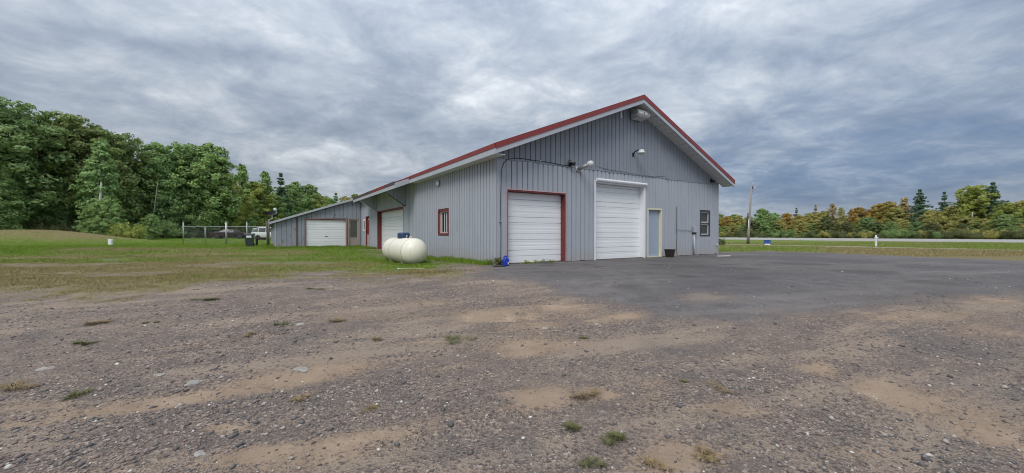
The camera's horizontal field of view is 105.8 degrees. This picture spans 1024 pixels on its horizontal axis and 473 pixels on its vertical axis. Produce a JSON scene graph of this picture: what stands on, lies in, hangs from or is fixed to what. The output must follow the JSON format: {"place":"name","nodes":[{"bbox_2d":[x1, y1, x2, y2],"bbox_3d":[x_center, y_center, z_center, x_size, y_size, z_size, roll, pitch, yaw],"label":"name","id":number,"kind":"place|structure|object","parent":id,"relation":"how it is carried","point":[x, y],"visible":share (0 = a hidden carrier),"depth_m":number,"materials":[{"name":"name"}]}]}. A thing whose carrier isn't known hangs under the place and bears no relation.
{"place":"outdoors","nodes":[
{"label":"outdoors","id":0,"kind":"place"},
{"bbox_2d":[0,229,1023,311],"bbox_3d":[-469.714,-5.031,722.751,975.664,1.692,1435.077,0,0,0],"label":"lawn","id":1,"kind":"structure","parent":0,"point":[52,235],"depth_m":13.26,"materials":[{"name":"green plant"}]},
{"bbox_2d":[0,175,26,228],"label":"tree","id":2,"kind":"object","parent":1,"relation":"on","point":[3,212],"visible":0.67,"depth_m":46.08,"materials":[{"name":"green plant"}]},
{"bbox_2d":[0,161,34,229],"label":"tree","id":3,"kind":"object","parent":1,"relation":"on","point":[7,177],"visible":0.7,"depth_m":46.76,"materials":[{"name":"green plant"}]},
{"bbox_2d":[0,118,72,226],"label":"tree","id":4,"kind":"object","parent":1,"relation":"on","point":[48,164],"visible":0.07,"depth_m":50.43,"materials":[{"name":"green plant"}]},
{"bbox_2d":[0,96,76,224],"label":"tree","id":5,"kind":"object","parent":1,"relation":"on","point":[14,121],"visible":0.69,"depth_m":48.04,"materials":[{"name":"green plant"}]},
{"bbox_2d":[13,162,63,227],"bbox_3d":[-63.586,-4.688,50.210,7.482,10.455,8.170,0,0,-2],"label":"tree","id":6,"kind":"object","parent":1,"relation":"on","point":[35,212],"visible":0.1,"depth_m":49.60,"materials":[{"name":"green plant"}]},
{"bbox_2d":[22,219,64,229],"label":"bush","id":7,"kind":"object","parent":1,"relation":"on","point":[34,224],"visible":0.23,"depth_m":49.41,"materials":[{"name":"green plant"}]},
{"bbox_2d":[29,177,76,228],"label":"tree","id":8,"kind":"object","parent":1,"relation":"on","point":[60,195],"visible":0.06,"depth_m":51.85,"materials":[{"name":"green plant"}]},
{"bbox_2d":[37,180,78,227],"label":"tree","id":9,"kind":"object","parent":1,"relation":"on","point":[59,209],"visible":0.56,"depth_m":51.61,"materials":[{"name":"green plant"}]},
{"bbox_2d":[22,109,129,229],"bbox_3d":[-62.043,-8.389,54.459,11.106,17.683,11.923,0,1,44],"label":"tree","id":10,"kind":"object","parent":1,"relation":"on","point":[71,122],"visible":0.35,"depth_m":52.80,"materials":[{"name":"green plant"}]},
{"bbox_2d":[72,204,98,233],"bbox_3d":[-50.336,-1.704,46.520,3.312,4.418,3.211,0,0,-10],"label":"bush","id":11,"kind":"object","parent":1,"relation":"on","point":[83,227],"visible":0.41,"depth_m":45.74,"materials":[{"name":"green plant"}]},
{"bbox_2d":[68,140,122,218],"bbox_3d":[-53.746,-6.077,50.621,4.989,13.168,5.142,0,0,5],"label":"birch tree","id":12,"kind":"object","parent":1,"relation":"on","point":[100,161],"visible":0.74,"depth_m":49.90,"materials":[{"name":"green plant"}]},
{"bbox_2d":[81,201,116,233],"bbox_3d":[-49.151,-1.901,46.634,3.502,4.820,3.613,0,0,18],"label":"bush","id":13,"kind":"object","parent":1,"relation":"on","point":[92,225],"visible":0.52,"depth_m":45.76,"materials":[{"name":"green plant"}]},
{"bbox_2d":[62,127,143,223],"bbox_3d":[-59.755,-7.684,56.047,9.448,16.195,8.652,0,1,-40],"label":"tree","id":14,"kind":"object","parent":1,"relation":"on","point":[106,136],"visible":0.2,"depth_m":55.41,"materials":[{"name":"green plant"}]},
{"bbox_2d":[85,197,129,236],"bbox_3d":[-48.351,-2.092,46.650,3.794,5.222,3.914,0,0,5],"label":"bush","id":15,"kind":"object","parent":1,"relation":"on","point":[110,203],"visible":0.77,"depth_m":45.98,"materials":[{"name":"green plant"}]},
{"bbox_2d":[81,132,163,224],"bbox_3d":[-59.209,-7.694,58.233,8.768,16.164,9.412,0,0,12],"label":"tree","id":16,"kind":"object","parent":1,"relation":"on","point":[133,163],"visible":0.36,"depth_m":58.16,"materials":[{"name":"green plant"}]},
{"bbox_2d":[107,222,150,238],"bbox_3d":[-45.044,-0.618,45.517,3.768,2.151,3.114,0,1,-44],"label":"bush","id":17,"kind":"object","parent":1,"relation":"on","point":[137,231],"visible":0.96,"depth_m":45.12,"materials":[{"name":"green plant"}]},
{"bbox_2d":[138,214,162,239],"bbox_3d":[-48.370,-1.279,52.103,2.627,3.615,2.710,0,0,-9],"label":"bush","id":18,"kind":"object","parent":1,"relation":"on","point":[151,218],"visible":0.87,"depth_m":51.73,"materials":[{"name":"green plant"}]},
{"bbox_2d":[132,142,189,237],"bbox_3d":[-57.710,-7.501,63.151,9.167,15.714,8.396,0,0,0],"label":"tree","id":19,"kind":"object","parent":1,"relation":"on","point":[156,165],"visible":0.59,"depth_m":61.68,"materials":[{"name":"green plant"}]},
{"bbox_2d":[153,220,186,238],"bbox_3d":[-52.980,-1.035,59.316,5.235,2.989,4.328,0,0,19],"label":"bush","id":20,"kind":"object","parent":1,"relation":"on","point":[166,226],"visible":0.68,"depth_m":59.06,"materials":[{"name":"green plant"}]},
{"bbox_2d":[142,187,199,237],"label":"tree","id":21,"kind":"object","parent":1,"relation":"on","point":[168,210],"visible":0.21,"depth_m":63.02,"materials":[{"name":"green plant"}]},
{"bbox_2d":[154,141,212,224],"bbox_3d":[-55.995,-7.806,66.113,9.986,16.292,9.302,0,0,28],"label":"tree","id":22,"kind":"object","parent":1,"relation":"on","point":[187,151],"visible":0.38,"depth_m":64.35,"materials":[{"name":"green plant"}]},
{"bbox_2d":[153,176,215,237],"bbox_3d":[-55.229,-4.833,65.279,8.865,10.694,8.594,0,0,4],"label":"tree","id":23,"kind":"object","parent":1,"relation":"on","point":[187,192],"visible":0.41,"depth_m":64.28,"materials":[{"name":"green plant"}]},
{"bbox_2d":[174,142,241,237],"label":"tree","id":24,"kind":"object","parent":1,"relation":"on","point":[209,168],"visible":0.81,"depth_m":66.48,"materials":[{"name":"green plant"}]},
{"bbox_2d":[210,160,242,237],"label":"tree","id":25,"kind":"object","parent":1,"relation":"on","point":[233,190],"visible":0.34,"depth_m":69.31,"materials":[{"name":"green plant"}]},
{"bbox_2d":[182,222,270,243],"bbox_3d":[-24.438,-0.314,37.999,15.880,2.300,0.186,0,0,0],"label":"chain link fence","id":26,"kind":"object","parent":1,"relation":"on","point":[225,230],"visible":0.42,"depth_m":37.98,"materials":[{"name":"metal"}]},
{"bbox_2d":[209,229,244,238],"bbox_3d":[-41.821,-0.397,57.498,4.845,1.455,1.980,0,0,-18],"label":"parked car","id":27,"kind":"object","parent":1,"relation":"on","point":[234,233],"visible":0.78,"depth_m":56.74,"materials":[{"name":"grey paint"}]},
{"bbox_2d":[215,202,251,237],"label":"tree","id":28,"kind":"object","parent":1,"relation":"on","point":[237,220],"visible":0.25,"depth_m":72.43,"materials":[{"name":"green plant"}]},
{"bbox_2d":[230,178,251,237],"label":"tree","id":29,"kind":"object","parent":1,"relation":"on","point":[236,186],"visible":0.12,"depth_m":76.00,"materials":[{"name":"green plant"}]},
{"bbox_2d":[233,187,257,231],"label":"tree","id":30,"kind":"object","parent":1,"relation":"on","point":[248,201],"visible":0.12,"depth_m":77.51,"materials":[{"name":"green plant"}]},
{"bbox_2d":[236,163,260,207],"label":"tree","id":31,"kind":"object","parent":1,"relation":"on","point":[244,175],"visible":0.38,"depth_m":81.79,"materials":[{"name":"green plant"}]},
{"bbox_2d":[244,233,254,245],"bbox_3d":[-21.035,0.271,31.048,0.660,1.040,0.760,0,0,-25],"label":"wheeled bin","id":32,"kind":"object","parent":1,"relation":"on","point":[249,239],"visible":0.91,"depth_m":30.81,"materials":[{"name":"grey plastic"}]},
{"bbox_2d":[241,217,258,232],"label":"bush","id":33,"kind":"object","parent":1,"relation":"on","point":[249,221],"visible":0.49,"depth_m":73.62,"materials":[{"name":"green plant"}]},
{"bbox_2d":[243,193,261,228],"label":"tree","id":34,"kind":"object","parent":1,"relation":"on","point":[255,210],"visible":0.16,"depth_m":80.37,"materials":[{"name":"green plant"}]},
{"bbox_2d":[251,227,270,239],"bbox_3d":[-32.162,-0.377,51.998,4.745,1.735,2.040,0,0,-12],"label":"parked car","id":35,"kind":"object","parent":1,"relation":"on","point":[262,233],"visible":0.3,"depth_m":50.92,"materials":[{"name":"white paint"}]},
{"bbox_2d":[244,181,283,227],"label":"tree","id":36,"kind":"object","parent":1,"relation":"on","point":[255,190],"visible":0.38,"depth_m":83.71,"materials":[{"name":"green plant"}]},
{"bbox_2d":[249,185,279,222],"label":"tree","id":37,"kind":"object","parent":1,"relation":"on","point":[266,190],"visible":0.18,"depth_m":86.93,"materials":[{"name":"green plant"}]},
{"bbox_2d":[258,170,276,220],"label":"tree","id":38,"kind":"object","parent":1,"relation":"on","point":[265,179],"visible":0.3,"depth_m":87.53,"materials":[{"name":"green plant"}]},
{"bbox_2d":[262,208,276,245],"bbox_3d":[-17.261,-0.564,27.594,0.913,2.951,0.838,0,0,-20],"label":"yard light on post","id":39,"kind":"object","parent":1,"relation":"on","point":[271,213],"visible":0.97,"depth_m":27.47,"materials":[{"name":"metal"}]},
{"bbox_2d":[268,196,290,220],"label":"tree","id":40,"kind":"object","parent":1,"relation":"on","point":[282,208],"visible":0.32,"depth_m":89.18,"materials":[{"name":"green plant"}]},
{"bbox_2d":[273,173,294,215],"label":"tree","id":41,"kind":"object","parent":1,"relation":"on","point":[280,190],"visible":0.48,"depth_m":92.75,"materials":[{"name":"green plant"}]},
{"bbox_2d":[276,184,310,214],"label":"tree","id":42,"kind":"object","parent":1,"relation":"on","point":[294,188],"visible":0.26,"depth_m":97.31,"materials":[{"name":"green plant"}]},
{"bbox_2d":[291,192,305,214],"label":"tree","id":43,"kind":"object","parent":1,"relation":"on","point":[298,197],"visible":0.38,"depth_m":97.74,"materials":[{"name":"green plant"}]},
{"bbox_2d":[298,184,321,210],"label":"tree","id":44,"kind":"object","parent":1,"relation":"on","point":[309,190],"visible":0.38,"depth_m":103.78,"materials":[{"name":"green plant"}]},
{"bbox_2d":[269,198,360,246],"bbox_3d":[-17.913,-0.939,34.069,5.970,4.101,14.560,0,1,-33],"label":"lean to shed","id":45,"kind":"object","parent":1,"relation":"on","point":[338,223],"visible":0.69,"depth_m":28.45,"materials":[{"name":"grey paint"}]},
{"bbox_2d":[305,218,346,246],"bbox_3d":[-13.683,-0.181,28.516,2.824,2.270,0.206,0,1,-33],"label":"overhead door","id":46,"kind":"structure","parent":45,"relation":"in","point":[318,231],"depth_m":28.50,"materials":[{"name":"white paint"}]},
{"bbox_2d":[348,218,359,245],"bbox_3d":[-12.069,-0.239,29.521,0.860,2.270,0.140,0,1,-33],"label":"screen door","id":47,"kind":"structure","parent":45,"relation":"in","point":[353,223],"depth_m":29.52,"materials":[{"name":"beige wood"}]},
{"bbox_2d":[310,192,327,209],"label":"tree","id":48,"kind":"object","parent":1,"relation":"on","point":[318,200],"visible":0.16,"depth_m":105.20,"materials":[{"name":"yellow plant"}]},
{"bbox_2d":[382,233,427,263],"bbox_3d":[-4.302,0.497,15.367,1.011,1.310,3.440,0,1,-33],"label":"propane tank","id":49,"kind":"object","parent":1,"relation":"on","point":[404,248],"visible":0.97,"depth_m":14.18,"materials":[{"name":"beige paint"}]},
{"bbox_2d":[0,249,1023,472],"bbox_3d":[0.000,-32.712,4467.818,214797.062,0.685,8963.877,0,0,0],"label":"ground","id":50,"kind":"structure","parent":0,"point":[478,321],"depth_m":3.64,"materials":[{"name":"grey gravel"}]},
{"bbox_2d":[0,379,44,390],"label":"weed tuft","id":51,"kind":"object","parent":50,"relation":"on","point":[16,387],"visible":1,"depth_m":3.48,"materials":[{"name":"plant"}]},
{"bbox_2d":[62,388,97,399],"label":"weed tuft","id":52,"kind":"object","parent":50,"relation":"on","point":[74,394],"visible":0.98,"depth_m":3.34,"materials":[{"name":"green plant"}]},
{"bbox_2d":[343,94,734,264],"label":"pole building","id":53,"kind":"structure","parent":50,"relation":"on","point":[562,212],"depth_m":15.46,"materials":[{"name":"grey paint"}]},
{"bbox_2d":[377,206,403,248],"bbox_3d":[-7.209,-0.261,23.253,0.376,2.810,5.704,0,1,-33],"label":"overhead door","id":54,"kind":"structure","parent":53,"relation":"in","point":[390,222],"depth_m":24.04,"materials":[{"name":"white paint"}]},
{"bbox_2d":[438,209,448,234],"bbox_3d":[-2.819,-0.598,16.204,0.145,1.080,1.130,0,1,-33],"label":"window","id":55,"kind":"structure","parent":53,"relation":"in","point":[443,214],"depth_m":16.30,"materials":[{"name":"red paint"}]},
{"bbox_2d":[499,158,568,262],"bbox_3d":[0.836,-0.861,13.341,2.970,3.560,0.037,0,1,-33],"label":"cable","id":56,"kind":"object","parent":53,"relation":"attached to","point":[500,191],"visible":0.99,"depth_m":12.57,"materials":[{"name":"black plastic"}]},
{"bbox_2d":[506,188,566,263],"bbox_3d":[0.810,-0.295,13.543,2.574,2.585,0.346,0,1,-33],"label":"overhead door","id":57,"kind":"structure","parent":53,"relation":"in","point":[536,221],"depth_m":13.63,"materials":[{"name":"white paint"}]},
{"bbox_2d":[594,178,647,259],"bbox_3d":[4.352,-0.627,15.769,2.994,3.255,0.465,0,1,-33],"label":"overhead door","id":58,"kind":"structure","parent":53,"relation":"in","point":[619,206],"depth_m":15.96,"materials":[{"name":"white paint"}]},
{"bbox_2d":[631,109,649,121],"bbox_3d":[5.228,-4.980,15.844,0.720,0.400,0.530,0,1,-33],"label":"flood light","id":59,"kind":"object","parent":53,"relation":"attached to","point":[639,115],"visible":1,"depth_m":15.69,"materials":[{"name":"metal"}]},
{"bbox_2d":[647,208,661,256],"bbox_3d":[6.163,-0.163,16.894,0.990,2.130,0.174,0,1,-33],"label":"entry door","id":60,"kind":"structure","parent":53,"relation":"in","point":[654,215],"depth_m":16.99,"materials":[{"name":"blue paint"}]},
{"bbox_2d":[700,211,709,235],"bbox_3d":[9.382,-0.643,18.930,0.830,1.220,0.145,0,1,-33],"label":"window","id":61,"kind":"structure","parent":53,"relation":"in","point":[704,215],"depth_m":18.99,"materials":[{"name":"glass"}]},
{"bbox_2d":[562,419,583,430],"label":"weed tuft","id":62,"kind":"object","parent":50,"relation":"on","point":[570,425],"visible":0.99,"depth_m":2.79,"materials":[{"name":"green plant"}]},
{"bbox_2d":[567,387,603,398],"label":"weed tuft","id":63,"kind":"object","parent":50,"relation":"on","point":[593,394],"visible":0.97,"depth_m":3.35,"materials":[{"name":"plant"}]},
{"bbox_2d":[577,454,607,467],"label":"weed tuft","id":64,"kind":"object","parent":50,"relation":"on","point":[590,462],"visible":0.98,"depth_m":2.39,"materials":[{"name":"green plant"}]},
{"bbox_2d":[599,429,628,445],"bbox_3d":[0.697,1.381,2.653,0.198,0.044,0.247,0,1,31],"label":"weed tuft","id":65,"kind":"object","parent":50,"relation":"on","point":[618,435],"visible":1,"depth_m":2.65,"materials":[{"name":"green plant"}]},
{"bbox_2d":[638,455,673,471],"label":"weed tuft","id":66,"kind":"object","parent":50,"relation":"on","point":[653,461],"visible":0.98,"depth_m":2.38,"materials":[{"name":"plant"}]},
{"bbox_2d":[689,444,730,464],"bbox_3d":[1.256,1.393,2.461,0.252,0.045,0.227,0,1,38],"label":"weed tuft","id":67,"kind":"object","parent":50,"relation":"on","point":[707,458],"visible":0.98,"depth_m":2.47,"materials":[{"name":"plant"}]},
{"bbox_2d":[483,251,1023,321],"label":"asphalt lot","id":68,"kind":"structure","parent":50,"relation":"on","point":[740,290],"depth_m":8.76,"materials":[{"name":"grey asphalt"}]},
{"bbox_2d":[0,0,1023,219],"label":"sky","id":69,"kind":"structure","parent":0,"point":[847,104],"materials":[{"name":"grey"}]},
{"bbox_2d":[731,244,998,249],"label":"path","id":70,"kind":"structure","parent":0,"point":[855,246],"depth_m":30.25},
{"bbox_2d":[719,237,1023,260],"bbox_3d":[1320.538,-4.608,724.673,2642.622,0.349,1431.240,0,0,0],"label":"roadside grass","id":71,"kind":"structure","parent":0,"point":[1016,258],"depth_m":28.34,"materials":[{"name":"green plant"}]},
{"bbox_2d":[719,216,733,232],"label":"tree","id":72,"kind":"object","parent":71,"relation":"on","point":[727,219],"visible":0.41,"depth_m":115.35,"materials":[{"name":"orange plant"}]},
{"bbox_2d":[724,223,740,236],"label":"tree","id":73,"kind":"object","parent":71,"relation":"on","point":[731,228],"visible":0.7,"depth_m":93.38,"materials":[{"name":"green plant"}]},
{"bbox_2d":[730,215,745,228],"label":"tree","id":74,"kind":"object","parent":71,"relation":"on","point":[737,221],"visible":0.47,"depth_m":113.26,"materials":[{"name":"green plant"}]},
{"bbox_2d":[746,182,755,243],"bbox_3d":[23.432,-2.185,37.952,0.961,6.234,0.256,0,0,0],"label":"utility pole","id":75,"kind":"object","parent":71,"relation":"on","point":[748,222],"visible":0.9,"depth_m":37.88,"materials":[{"name":"grey wood"}]},
{"bbox_2d":[751,208,775,233],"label":"tree","id":76,"kind":"object","parent":71,"relation":"on","point":[763,215],"visible":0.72,"depth_m":91.14,"materials":[{"name":"green plant"}]},
{"bbox_2d":[771,220,788,231],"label":"tree","id":77,"kind":"object","parent":71,"relation":"on","point":[782,224],"visible":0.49,"depth_m":90.17,"materials":[{"name":"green plant"}]},
{"bbox_2d":[778,213,794,233],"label":"tree","id":78,"kind":"object","parent":71,"relation":"on","point":[787,217],"visible":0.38,"depth_m":103.18,"materials":[{"name":"orange plant"}]},
{"bbox_2d":[786,220,811,237],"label":"tree","id":79,"kind":"object","parent":71,"relation":"on","point":[799,223],"visible":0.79,"depth_m":87.56,"materials":[{"name":"green plant"}]},
{"bbox_2d":[804,213,817,224],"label":"tree","id":80,"kind":"object","parent":71,"relation":"on","point":[809,217],"visible":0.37,"depth_m":103.28,"materials":[{"name":"green plant"}]},
{"bbox_2d":[815,217,839,237],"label":"tree","id":81,"kind":"object","parent":71,"relation":"on","point":[830,226],"visible":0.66,"depth_m":85.67,"materials":[{"name":"green plant"}]},
{"bbox_2d":[826,203,841,227],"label":"tree","id":82,"kind":"object","parent":71,"relation":"on","point":[831,211],"visible":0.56,"depth_m":99.82,"materials":[{"name":"beige plant"}]},
{"bbox_2d":[835,222,858,237],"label":"tree","id":83,"kind":"object","parent":71,"relation":"on","point":[850,228],"visible":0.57,"depth_m":83.67,"materials":[{"name":"green plant"}]},
{"bbox_2d":[844,207,871,228],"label":"tree","id":84,"kind":"object","parent":71,"relation":"on","point":[860,211],"visible":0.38,"depth_m":96.59,"materials":[{"name":"orange plant"}]},
{"bbox_2d":[854,217,878,235],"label":"tree","id":85,"kind":"object","parent":71,"relation":"on","point":[866,222],"visible":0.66,"depth_m":83.81,"materials":[{"name":"green plant"}]},
{"bbox_2d":[866,203,888,229],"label":"tree","id":86,"kind":"object","parent":71,"relation":"on","point":[872,210],"visible":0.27,"depth_m":95.69,"materials":[{"name":"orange plant"}]},
{"bbox_2d":[870,201,909,224],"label":"tree","id":87,"kind":"object","parent":71,"relation":"on","point":[891,205],"visible":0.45,"depth_m":93.59,"materials":[{"name":"plant"}]},
{"bbox_2d":[880,221,901,238],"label":"tree","id":88,"kind":"object","parent":71,"relation":"on","point":[890,224],"visible":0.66,"depth_m":79.74,"materials":[{"name":"green plant"}]},
{"bbox_2d":[883,207,909,227],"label":"tree","id":89,"kind":"object","parent":71,"relation":"on","point":[896,214],"visible":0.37,"depth_m":91.47,"materials":[{"name":"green plant"}]},
{"bbox_2d":[890,227,910,238],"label":"bush","id":90,"kind":"object","parent":71,"relation":"on","point":[899,234],"visible":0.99,"depth_m":75.13,"materials":[{"name":"green plant"}]},
{"bbox_2d":[895,219,910,231],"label":"tree","id":91,"kind":"object","parent":71,"relation":"on","point":[900,222],"visible":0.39,"depth_m":81.09,"materials":[{"name":"green plant"}]},
{"bbox_2d":[898,197,912,218],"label":"tree","id":92,"kind":"object","parent":71,"relation":"on","point":[903,201],"visible":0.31,"depth_m":95.23,"materials":[{"name":"beige plant"}]},
{"bbox_2d":[906,222,930,238],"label":"tree","id":93,"kind":"object","parent":71,"relation":"on","point":[917,226],"visible":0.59,"depth_m":77.78,"materials":[{"name":"green plant"}]},
{"bbox_2d":[903,189,936,237],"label":"tree","id":94,"kind":"object","parent":71,"relation":"on","point":[919,205],"visible":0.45,"depth_m":87.56,"materials":[{"name":"green plant"}]},
{"bbox_2d":[915,210,942,230],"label":"tree","id":95,"kind":"object","parent":71,"relation":"on","point":[929,215],"visible":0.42,"depth_m":83.44,"materials":[{"name":"green plant"}]},
{"bbox_2d":[921,222,942,238],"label":"tree","id":96,"kind":"object","parent":71,"relation":"on","point":[932,225],"visible":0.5,"depth_m":75.80,"materials":[{"name":"green plant"}]},
{"bbox_2d":[935,192,949,216],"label":"tree","id":97,"kind":"object","parent":71,"relation":"on","point":[944,204],"visible":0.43,"depth_m":89.82,"materials":[{"name":"green plant"}]},
{"bbox_2d":[932,217,959,238],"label":"tree","id":98,"kind":"object","parent":71,"relation":"on","point":[945,222],"visible":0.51,"depth_m":75.98,"materials":[{"name":"green plant"}]},
{"bbox_2d":[940,205,963,229],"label":"tree","id":99,"kind":"object","parent":71,"relation":"on","point":[945,213],"visible":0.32,"depth_m":83.73,"materials":[{"name":"green plant"}]},
{"bbox_2d":[951,227,969,238],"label":"bush","id":100,"kind":"object","parent":71,"relation":"on","point":[960,234],"visible":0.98,"depth_m":70.14,"materials":[{"name":"green plant"}]},
{"bbox_2d":[950,215,979,230],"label":"tree","id":101,"kind":"object","parent":71,"relation":"on","point":[963,219],"visible":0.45,"depth_m":75.51,"materials":[{"name":"green plant"}]},
{"bbox_2d":[948,184,999,223],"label":"tree","id":102,"kind":"object","parent":71,"relation":"on","point":[968,203],"visible":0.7,"depth_m":80.85,"materials":[{"name":"green plant"}]},
{"bbox_2d":[967,231,985,238],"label":"bush","id":103,"kind":"object","parent":71,"relation":"on","point":[976,236],"visible":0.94,"depth_m":68.38,"materials":[{"name":"green plant"}]},
{"bbox_2d":[974,218,995,230],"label":"tree","id":104,"kind":"object","parent":71,"relation":"on","point":[983,222],"visible":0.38,"depth_m":73.36,"materials":[{"name":"green plant"}]},
{"bbox_2d":[976,182,1009,221],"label":"tree","id":105,"kind":"object","parent":71,"relation":"on","point":[992,199],"visible":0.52,"depth_m":79.56,"materials":[{"name":"green plant"}]},
{"bbox_2d":[982,214,1023,238],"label":"tree","id":106,"kind":"object","parent":71,"relation":"on","point":[1004,220],"visible":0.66,"depth_m":69.88,"materials":[{"name":"green plant"}]},
{"bbox_2d":[989,202,1023,224],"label":"tree","id":107,"kind":"object","parent":71,"relation":"on","point":[1007,207],"visible":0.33,"depth_m":73.58,"materials":[{"name":"yellow plant"}]},
{"bbox_2d":[1008,228,1023,238],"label":"bush","id":108,"kind":"object","parent":71,"relation":"on","point":[1017,232],"visible":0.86,"depth_m":66.26,"materials":[{"name":"green plant"}]},
{"bbox_2d":[719,237,1023,242],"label":"road","id":109,"kind":"structure","parent":0,"point":[926,240],"depth_m":51.87,"materials":[{"name":"grey asphalt"}]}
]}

